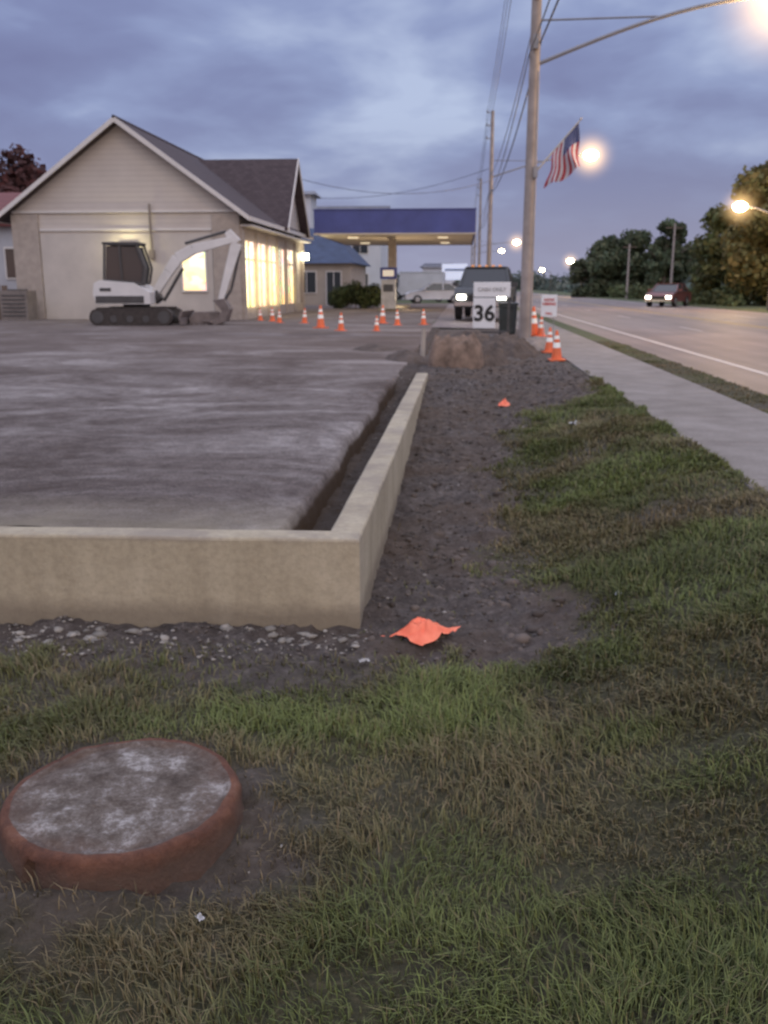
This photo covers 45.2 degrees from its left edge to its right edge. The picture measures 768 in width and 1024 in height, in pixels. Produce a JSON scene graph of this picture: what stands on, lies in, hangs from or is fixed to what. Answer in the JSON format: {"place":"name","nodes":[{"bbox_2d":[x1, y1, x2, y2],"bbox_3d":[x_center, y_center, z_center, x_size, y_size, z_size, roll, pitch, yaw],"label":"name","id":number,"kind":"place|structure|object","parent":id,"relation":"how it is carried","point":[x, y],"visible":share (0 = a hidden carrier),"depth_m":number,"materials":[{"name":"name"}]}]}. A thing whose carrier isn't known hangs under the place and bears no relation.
{"place":"outdoors","nodes":[
{"label":"outdoors","id":0,"kind":"place"},
{"bbox_2d":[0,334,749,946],"bbox_3d":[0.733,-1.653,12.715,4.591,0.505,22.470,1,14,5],"label":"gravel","id":1,"kind":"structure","parent":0,"point":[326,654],"depth_m":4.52,"materials":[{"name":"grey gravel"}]},
{"bbox_2d":[9,623,366,649],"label":"concrete crumbs","id":2,"kind":"object","parent":1,"relation":"on","point":[99,632],"visible":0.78,"depth_m":4.37,"materials":[{"name":"grey concrete"}]},
{"bbox_2d":[0,340,767,1023],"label":"grass","id":3,"kind":"structure","parent":0,"point":[444,712],"depth_m":3.15,"materials":[{"name":"green plant"}]},
{"bbox_2d":[197,913,204,921],"bbox_3d":[-0.466,1.024,2.334,0.016,0.008,0.026,-11,17,-37],"label":"litter scrap","id":4,"kind":"object","parent":3,"relation":"on","point":[200,917],"visible":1,"depth_m":2.33,"materials":[{"name":"paper"}]},
{"bbox_2d":[0,290,767,1023],"bbox_3d":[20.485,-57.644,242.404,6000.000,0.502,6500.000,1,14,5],"label":"ground","id":5,"kind":"structure","parent":0,"point":[38,920],"depth_m":3.13,"materials":[{"name":"soil"}]},
{"bbox_2d":[0,226,16,290],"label":"walls","id":6,"kind":"structure","parent":5,"relation":"on","point":[6,239],"depth_m":39.97,"materials":[{"name":"white paint"}]},
{"bbox_2d":[3,247,15,278],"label":"windows","id":7,"kind":"structure","parent":6,"relation":"attached to","point":[9,260],"depth_m":39.97,"materials":[{"name":"white glass"}]},
{"bbox_2d":[0,192,21,225],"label":"roof","id":8,"kind":"structure","parent":6,"relation":"on","point":[6,198],"depth_m":43.11,"materials":[{"name":"red"}]},
{"bbox_2d":[0,143,46,192],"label":"red maple tree","id":9,"kind":"object","parent":5,"relation":"on","point":[24,173],"visible":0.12,"depth_m":55.49,"materials":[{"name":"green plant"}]},
{"bbox_2d":[0,738,244,896],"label":"manhole riser","id":10,"kind":"object","parent":5,"relation":"on","point":[152,816],"visible":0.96,"depth_m":2.65,"materials":[{"name":"concrete"}]},
{"bbox_2d":[0,115,313,319],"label":"convenience store","id":11,"kind":"structure","parent":5,"relation":"on","point":[113,178],"depth_m":33.67,"materials":[{"name":"beige paint"}]},
{"bbox_2d":[181,241,293,307],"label":"windows","id":12,"kind":"structure","parent":11,"relation":"in","point":[194,277],"depth_m":35.27,"materials":[{"name":"yellow glass"}]},
{"bbox_2d":[0,373,427,630],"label":"concrete retaining wall","id":13,"kind":"structure","parent":5,"relation":"on","point":[157,577],"depth_m":4.48,"materials":[{"name":"beige concrete"}]},
{"bbox_2d":[0,303,449,530],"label":"gravel lot","id":14,"kind":"structure","parent":5,"relation":"on","point":[265,423],"depth_m":8.64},
{"bbox_2d":[0,285,7,319],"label":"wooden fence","id":15,"kind":"object","parent":14,"relation":"on","point":[3,287],"visible":0.18,"depth_m":33.29,"materials":[{"name":"brown wood"}]},
{"bbox_2d":[0,289,38,320],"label":"air conditioner","id":16,"kind":"object","parent":14,"relation":"on","point":[18,304],"visible":0.98,"depth_m":32.92,"materials":[{"name":"metal"}]},
{"bbox_2d":[89,229,241,325],"bbox_3d":[-6.765,-7.350,29.013,4.636,2.939,1.780,0,14,1],"label":"mini excavator","id":17,"kind":"object","parent":14,"relation":"on","point":[126,271],"visible":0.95,"depth_m":28.48,"materials":[{"name":"metal"}]},
{"bbox_2d":[189,311,222,324],"bbox_3d":[-5.680,-6.185,29.469,1.093,0.420,0.750,-3,14,-12],"label":"spare bucket","id":18,"kind":"object","parent":14,"relation":"on","point":[196,317],"visible":0.9,"depth_m":29.23,"materials":[{"name":"metal"}]},
{"bbox_2d":[258,308,262,319],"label":"traffic cone","id":19,"kind":"object","parent":14,"relation":"on","point":[260,316],"visible":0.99,"depth_m":33.10,"materials":[{"name":"orange plastic"}]},
{"bbox_2d":[270,307,274,320],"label":"traffic cone","id":20,"kind":"object","parent":14,"relation":"on","point":[272,317],"visible":0.99,"depth_m":32.27,"materials":[{"name":"orange plastic"}]},
{"bbox_2d":[275,309,283,322],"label":"traffic cone","id":21,"kind":"object","parent":14,"relation":"on","point":[279,319],"visible":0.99,"depth_m":30.98,"materials":[{"name":"orange plastic"}]},
{"bbox_2d":[299,308,306,322],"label":"traffic cone","id":22,"kind":"object","parent":14,"relation":"on","point":[304,319],"visible":0.98,"depth_m":30.61,"materials":[{"name":"orange plastic"}]},
{"bbox_2d":[313,305,328,327],"bbox_3d":[-1.850,-5.701,26.972,0.339,0.661,0.339,9,15,37],"label":"traffic cone","id":23,"kind":"object","parent":14,"relation":"on","point":[320,322],"visible":0.97,"depth_m":26.91,"materials":[{"name":"orange plastic"}]},
{"bbox_2d":[334,312,347,330],"bbox_3d":[-1.179,-5.226,25.364,0.257,0.501,0.257,-11,19,-39],"label":"traffic cone","id":24,"kind":"object","parent":14,"relation":"on","point":[340,326],"visible":0.98,"depth_m":25.32,"materials":[{"name":"orange plastic"}]},
{"bbox_2d":[327,279,380,308],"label":"hedge","id":25,"kind":"object","parent":14,"relation":"on","point":[369,296],"visible":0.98,"depth_m":51.13,"materials":[{"name":"green plant"}]},
{"bbox_2d":[374,316,378,330],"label":"traffic cone","id":26,"kind":"object","parent":14,"relation":"on","point":[376,327],"visible":0.98,"depth_m":25.07,"materials":[{"name":"orange plastic"}]},
{"bbox_2d":[353,344,401,351],"bbox_3d":[-0.120,-3.127,17.837,1.800,0.227,2.800,1,14,5],"label":"soil pile","id":27,"kind":"object","parent":14,"relation":"on","point":[373,347],"visible":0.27,"depth_m":17.49,"materials":[{"name":"soil"}]},
{"bbox_2d":[378,305,385,322],"bbox_3d":[-0.041,-6.514,30.435,0.309,0.601,0.309,-9,17,-39],"label":"traffic cone","id":28,"kind":"object","parent":14,"relation":"on","point":[382,318],"visible":0.97,"depth_m":30.38,"materials":[{"name":"orange plastic"}]},
{"bbox_2d":[313,208,476,310],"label":"gas station canopy","id":29,"kind":"object","parent":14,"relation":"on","point":[392,229],"visible":0.85,"depth_m":43.22,"materials":[{"name":"blue metal"}]},
{"bbox_2d":[380,267,397,308],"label":"fuel pump","id":30,"kind":"object","parent":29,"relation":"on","point":[388,293],"visible":0.99,"depth_m":45.16,"materials":[{"name":"metal"}]},
{"bbox_2d":[395,309,400,324],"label":"traffic cone","id":31,"kind":"object","parent":14,"relation":"on","point":[397,320],"visible":0.98,"depth_m":28.90,"materials":[{"name":"orange plastic"}]},
{"bbox_2d":[418,309,428,324],"bbox_3d":[1.260,-6.203,29.370,0.257,0.501,0.257,11,17,42],"label":"traffic cone","id":32,"kind":"object","parent":14,"relation":"on","point":[423,320],"visible":0.98,"depth_m":29.32,"materials":[{"name":"orange plastic"}]},
{"bbox_2d":[304,191,321,227],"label":"white annex","id":33,"kind":"object","parent":5,"relation":"on","point":[311,202],"visible":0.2,"depth_m":70.56,"materials":[{"name":"white paint"}]},
{"bbox_2d":[301,228,370,304],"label":"blue roof shop","id":34,"kind":"structure","parent":5,"relation":"on","point":[328,264],"depth_m":60.81,"materials":[{"name":"beige paint"}]},
{"bbox_2d":[304,271,341,304],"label":"windows","id":35,"kind":"structure","parent":34,"relation":"in","point":[333,278],"depth_m":60.59,"materials":[{"name":"white glass"}]},
{"bbox_2d":[358,658,369,662],"bbox_3d":[-0.086,0.638,3.984,0.045,0.013,0.028,-5,15,-20],"label":"litter scrap","id":36,"kind":"object","parent":5,"relation":"on","point":[363,660],"visible":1,"depth_m":3.98,"materials":[{"name":"paper"}]},
{"bbox_2d":[351,245,387,288],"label":"walls","id":37,"kind":"structure","parent":5,"relation":"on","point":[376,258],"depth_m":81.61,"materials":[{"name":"white paint"}]},
{"bbox_2d":[317,206,389,208],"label":"roof","id":38,"kind":"structure","parent":37,"relation":"on","point":[353,207],"depth_m":85.43,"materials":[{"name":"metal"}]},
{"bbox_2d":[352,246,368,286],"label":"windows","id":39,"kind":"structure","parent":37,"relation":"attached to","point":[361,249],"depth_m":81.23,"materials":[{"name":"white glass"}]},
{"bbox_2d":[385,350,428,364],"bbox_3d":[0.381,-2.565,15.453,1.200,0.305,2.800,1,14,5],"label":"soil pile","id":40,"kind":"object","parent":5,"relation":"on","point":[408,356],"visible":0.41,"depth_m":15.08,"materials":[{"name":"soil"}]},
{"bbox_2d":[397,272,445,299],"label":"box truck","id":41,"kind":"object","parent":5,"relation":"on","point":[410,281],"visible":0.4,"depth_m":88.39,"materials":[{"name":"white metal"}]},
{"bbox_2d":[383,617,460,645],"bbox_3d":[0.204,0.532,4.249,0.405,0.090,0.190,-6,15,-23],"label":"orange warning flag","id":42,"kind":"object","parent":5,"relation":"on","point":[420,631],"visible":1,"depth_m":4.22,"materials":[{"name":"fabric"}]},
{"bbox_2d":[420,329,425,356],"bbox_3d":[0.669,-2.780,15.838,0.087,0.712,0.183,5,14,18],"label":"drain pipe stub","id":43,"kind":"object","parent":5,"relation":"on","point":[423,342],"visible":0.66,"depth_m":15.80,"materials":[{"name":"plastic"}]},
{"bbox_2d":[420,263,454,282],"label":"white store","id":44,"kind":"structure","parent":5,"relation":"on","point":[431,267],"depth_m":116.10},
{"bbox_2d":[442,264,466,279],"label":"pylon sign","id":45,"kind":"object","parent":5,"relation":"on","point":[454,271],"visible":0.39,"depth_m":94.43,"materials":[{"name":"white plastic"}]},
{"bbox_2d":[428,333,483,368],"bbox_3d":[1.133,-2.518,14.575,0.920,0.630,0.900,1,14,5],"label":"clay pile","id":46,"kind":"object","parent":5,"relation":"on","point":[462,351],"visible":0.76,"depth_m":14.22,"materials":[{"name":"brown soil"}]},
{"bbox_2d":[398,299,518,328],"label":"driveway apron","id":47,"kind":"object","parent":5,"relation":"on","point":[446,319],"visible":0.11,"depth_m":33.28,"materials":[{"name":"concrete"}]},
{"bbox_2d":[402,283,455,302],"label":"parked car","id":48,"kind":"object","parent":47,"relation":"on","point":[437,291],"visible":0.79,"depth_m":67.24,"materials":[{"name":"white paint"}]},
{"bbox_2d":[453,265,517,319],"bbox_3d":[3.905,-8.303,34.871,2.360,1.935,5.430,3,14,10],"label":"pickup truck","id":49,"kind":"object","parent":47,"relation":"on","point":[464,291],"visible":0.62,"depth_m":33.63,"materials":[{"name":"black paint"}]},
{"bbox_2d":[450,329,491,343],"bbox_3d":[1.797,-3.537,19.124,1.800,0.494,3.200,1,14,5],"label":"soil pile","id":50,"kind":"object","parent":5,"relation":"on","point":[481,337],"visible":0.2,"depth_m":18.79,"materials":[{"name":"soil"}]},
{"bbox_2d":[473,232,475,266],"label":"utility pole","id":51,"kind":"object","parent":5,"relation":"on","point":[474,250],"visible":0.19,"depth_m":121.66,"materials":[{"name":"grey wood"}]},
{"bbox_2d":[477,240,519,246],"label":"street lamp","id":52,"kind":"object","parent":51,"relation":"attached to","point":[516,242],"visible":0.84,"depth_m":120.95,"materials":[{"name":"metal"}]},
{"bbox_2d":[477,178,481,266],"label":"utility pole","id":53,"kind":"object","parent":5,"relation":"on","point":[479,232],"visible":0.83,"depth_m":86.51,"materials":[{"name":"brown wood"}]},
{"bbox_2d":[366,360,595,653],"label":"soil clods","id":54,"kind":"object","parent":5,"relation":"on","point":[523,638],"visible":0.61,"depth_m":6.82,"materials":[{"name":"soil"}]},
{"bbox_2d":[486,110,493,266],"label":"utility pole","id":55,"kind":"object","parent":5,"relation":"on","point":[489,230],"visible":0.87,"depth_m":53.73,"materials":[{"name":"brown wood"}]},
{"bbox_2d":[493,150,597,177],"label":"street lamp","id":56,"kind":"object","parent":55,"relation":"attached to","point":[590,155],"visible":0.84,"depth_m":52.86,"materials":[{"name":"metal"}]},
{"bbox_2d":[473,282,510,336],"bbox_3d":[2.533,-4.642,21.788,0.900,1.520,0.400,1,14,5],"label":"price sign","id":57,"kind":"object","parent":5,"relation":"on","point":[483,312],"visible":0.94,"depth_m":21.71,"materials":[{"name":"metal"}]},
{"bbox_2d":[481,344,509,366],"bbox_3d":[1.611,-2.537,15.150,1.200,0.440,1.600,1,14,5],"label":"soil pile","id":58,"kind":"object","parent":5,"relation":"on","point":[493,356],"visible":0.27,"depth_m":14.76,"materials":[{"name":"soil"}]},
{"bbox_2d":[498,398,509,405],"bbox_3d":[1.373,-1.257,10.528,0.135,0.090,0.141,1,14,5],"label":"orange ribbon","id":59,"kind":"object","parent":5,"relation":"on","point":[503,402],"visible":1,"depth_m":10.50,"materials":[{"name":"fabric"}]},
{"bbox_2d":[483,332,540,359],"bbox_3d":[2.281,-3.069,17.132,1.600,0.528,2.400,1,14,5],"label":"soil pile","id":60,"kind":"object","parent":5,"relation":"on","point":[507,344],"visible":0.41,"depth_m":16.62,"materials":[{"name":"soil"}]},
{"bbox_2d":[519,0,541,337],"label":"utility pole","id":61,"kind":"object","parent":5,"relation":"on","point":[526,297],"visible":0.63,"depth_m":21.58,"materials":[{"name":"brown wood"}]},
{"bbox_2d":[302,0,558,254],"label":"power lines","id":62,"kind":"object","parent":61,"relation":"attached to","point":[556,4],"visible":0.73,"depth_m":34.05,"materials":[{"name":"black metal"}]},
{"bbox_2d":[533,117,581,187],"bbox_3d":[3.945,-8.219,21.138,1.092,1.511,0.333,5,15,19],"label":"american flag","id":63,"kind":"object","parent":61,"relation":"attached to","point":[565,161],"visible":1,"depth_m":21.18,"materials":[{"name":"fabric"}]},
{"bbox_2d":[540,0,767,64],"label":"street lamp","id":64,"kind":"object","parent":61,"relation":"attached to","point":[653,18],"visible":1,"depth_m":20.55,"materials":[{"name":"metal"}]},
{"bbox_2d":[526,336,545,350],"bbox_3d":[3.134,-3.550,19.525,1.400,0.329,3.200,1,14,5],"label":"soil pile","id":65,"kind":"object","parent":5,"relation":"on","point":[538,343],"visible":0.21,"depth_m":18.94,"materials":[{"name":"soil"}]},
{"bbox_2d":[539,268,550,291],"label":"street lamp","id":66,"kind":"object","parent":5,"relation":"on","point":[542,270],"visible":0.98,"depth_m":167.61,"materials":[{"name":"metal"}]},
{"bbox_2d":[541,327,552,352],"bbox_3d":[3.127,-3.247,17.436,0.242,0.471,0.242,0,13,-5],"label":"traffic cone","id":67,"kind":"object","parent":5,"relation":"on","point":[549,345],"visible":0.98,"depth_m":17.39,"materials":[{"name":"orange plastic"}]},
{"bbox_2d":[548,330,565,360],"bbox_3d":[2.917,-2.813,15.591,0.257,0.501,0.257,-2,14,-1],"label":"traffic cone","id":68,"kind":"object","parent":5,"relation":"on","point":[556,354],"visible":1,"depth_m":15.55,"materials":[{"name":"orange plastic"}]},
{"bbox_2d":[397,270,725,292],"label":"distant trees","id":69,"kind":"object","parent":5,"relation":"on","point":[540,283],"visible":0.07,"depth_m":374.12,"materials":[{"name":"green plant"}]},
{"bbox_2d":[568,257,618,296],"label":"oak tree","id":70,"kind":"object","parent":5,"relation":"on","point":[598,283],"visible":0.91,"depth_m":114.06,"materials":[{"name":"green plant"}]},
{"bbox_2d":[579,234,642,296],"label":"oak tree","id":71,"kind":"object","parent":5,"relation":"on","point":[610,252],"visible":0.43,"depth_m":113.95,"materials":[{"name":"green plant"}]},
{"bbox_2d":[622,244,636,298],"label":"utility pole","id":72,"kind":"object","parent":5,"relation":"on","point":[628,263],"visible":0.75,"depth_m":94.93,"materials":[{"name":"brown wood"}]},
{"bbox_2d":[615,229,652,286],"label":"oak tree","id":73,"kind":"object","parent":5,"relation":"on","point":[639,239],"visible":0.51,"depth_m":112.17,"materials":[{"name":"green plant"}]},
{"bbox_2d":[641,217,682,288],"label":"spruce tree","id":74,"kind":"object","parent":5,"relation":"on","point":[659,250],"visible":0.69,"depth_m":108.96,"materials":[{"name":"green plant"}]},
{"bbox_2d":[666,223,683,282],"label":"utility pole","id":75,"kind":"object","parent":5,"relation":"on","point":[672,259],"visible":0.75,"depth_m":86.67,"materials":[{"name":"brown wood"}]},
{"bbox_2d":[658,221,692,282],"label":"spruce tree","id":76,"kind":"object","parent":5,"relation":"on","point":[684,261],"visible":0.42,"depth_m":109.58,"materials":[{"name":"green plant"}]},
{"bbox_2d":[606,280,767,306],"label":"shrub row","id":77,"kind":"object","parent":5,"relation":"on","point":[640,292],"visible":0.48,"depth_m":66.31,"materials":[{"name":"green plant"}]},
{"bbox_2d":[679,241,706,280],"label":"oak tree","id":78,"kind":"object","parent":5,"relation":"on","point":[687,273],"visible":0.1,"depth_m":112.40,"materials":[{"name":"green plant"}]},
{"bbox_2d":[687,202,755,304],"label":"maple tree","id":79,"kind":"object","parent":5,"relation":"on","point":[712,274],"visible":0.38,"depth_m":66.18,"materials":[{"name":"green plant"}]},
{"bbox_2d":[715,160,767,304],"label":"maple tree","id":80,"kind":"object","parent":5,"relation":"on","point":[747,253],"visible":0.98,"depth_m":60.32,"materials":[{"name":"green plant"}]},
{"bbox_2d":[733,201,767,310],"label":"street lamp","id":81,"kind":"object","parent":5,"relation":"on","point":[740,206],"visible":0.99,"depth_m":48.09,"materials":[{"name":"metal"}]},
{"bbox_2d":[0,0,767,280],"label":"sky","id":82,"kind":"structure","parent":0,"point":[380,96],"materials":[{"name":"blue"}]},
{"bbox_2d":[495,308,767,501],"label":"sidewalk","id":83,"kind":"structure","parent":0,"point":[734,432],"depth_m":9.70,"materials":[{"name":"concrete"}]},
{"bbox_2d":[531,307,537,335],"bbox_3d":[3.762,-4.792,23.205,0.370,0.721,0.370,8,16,38],"label":"traffic cone","id":84,"kind":"object","parent":83,"relation":"on","point":[534,330],"visible":0.77,"depth_m":23.13,"materials":[{"name":"orange plastic"}]},
{"bbox_2d":[536,317,546,336],"bbox_3d":[3.916,-4.631,23.007,0.257,0.501,0.257,-1,16,-4],"label":"traffic cone","id":85,"kind":"object","parent":83,"relation":"on","point":[540,329],"visible":0.77,"depth_m":22.97,"materials":[{"name":"orange plastic"}]},
{"bbox_2d":[541,294,556,337],"bbox_3d":[3.833,-4.512,21.507,0.360,1.080,0.045,1,14,5],"label":"yard sign","id":86,"kind":"object","parent":83,"relation":"on","point":[548,305],"visible":1,"depth_m":21.43,"materials":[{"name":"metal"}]},
{"bbox_2d":[516,292,767,394],"bbox_3d":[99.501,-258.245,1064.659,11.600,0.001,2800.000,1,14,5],"label":"road","id":87,"kind":"structure","parent":0,"point":[740,344],"depth_m":26.75,"materials":[{"name":"grey asphalt"}]},
{"bbox_2d":[517,293,767,375],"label":"road markings","id":88,"kind":"object","parent":87,"relation":"on","point":[753,370],"visible":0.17,"depth_m":24.45,"materials":[{"name":"paint"}]},
{"bbox_2d":[644,283,690,306],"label":"sedan car","id":89,"kind":"object","parent":87,"relation":"on","point":[663,293],"visible":1,"depth_m":60.10,"materials":[{"name":"red paint"}]}
]}

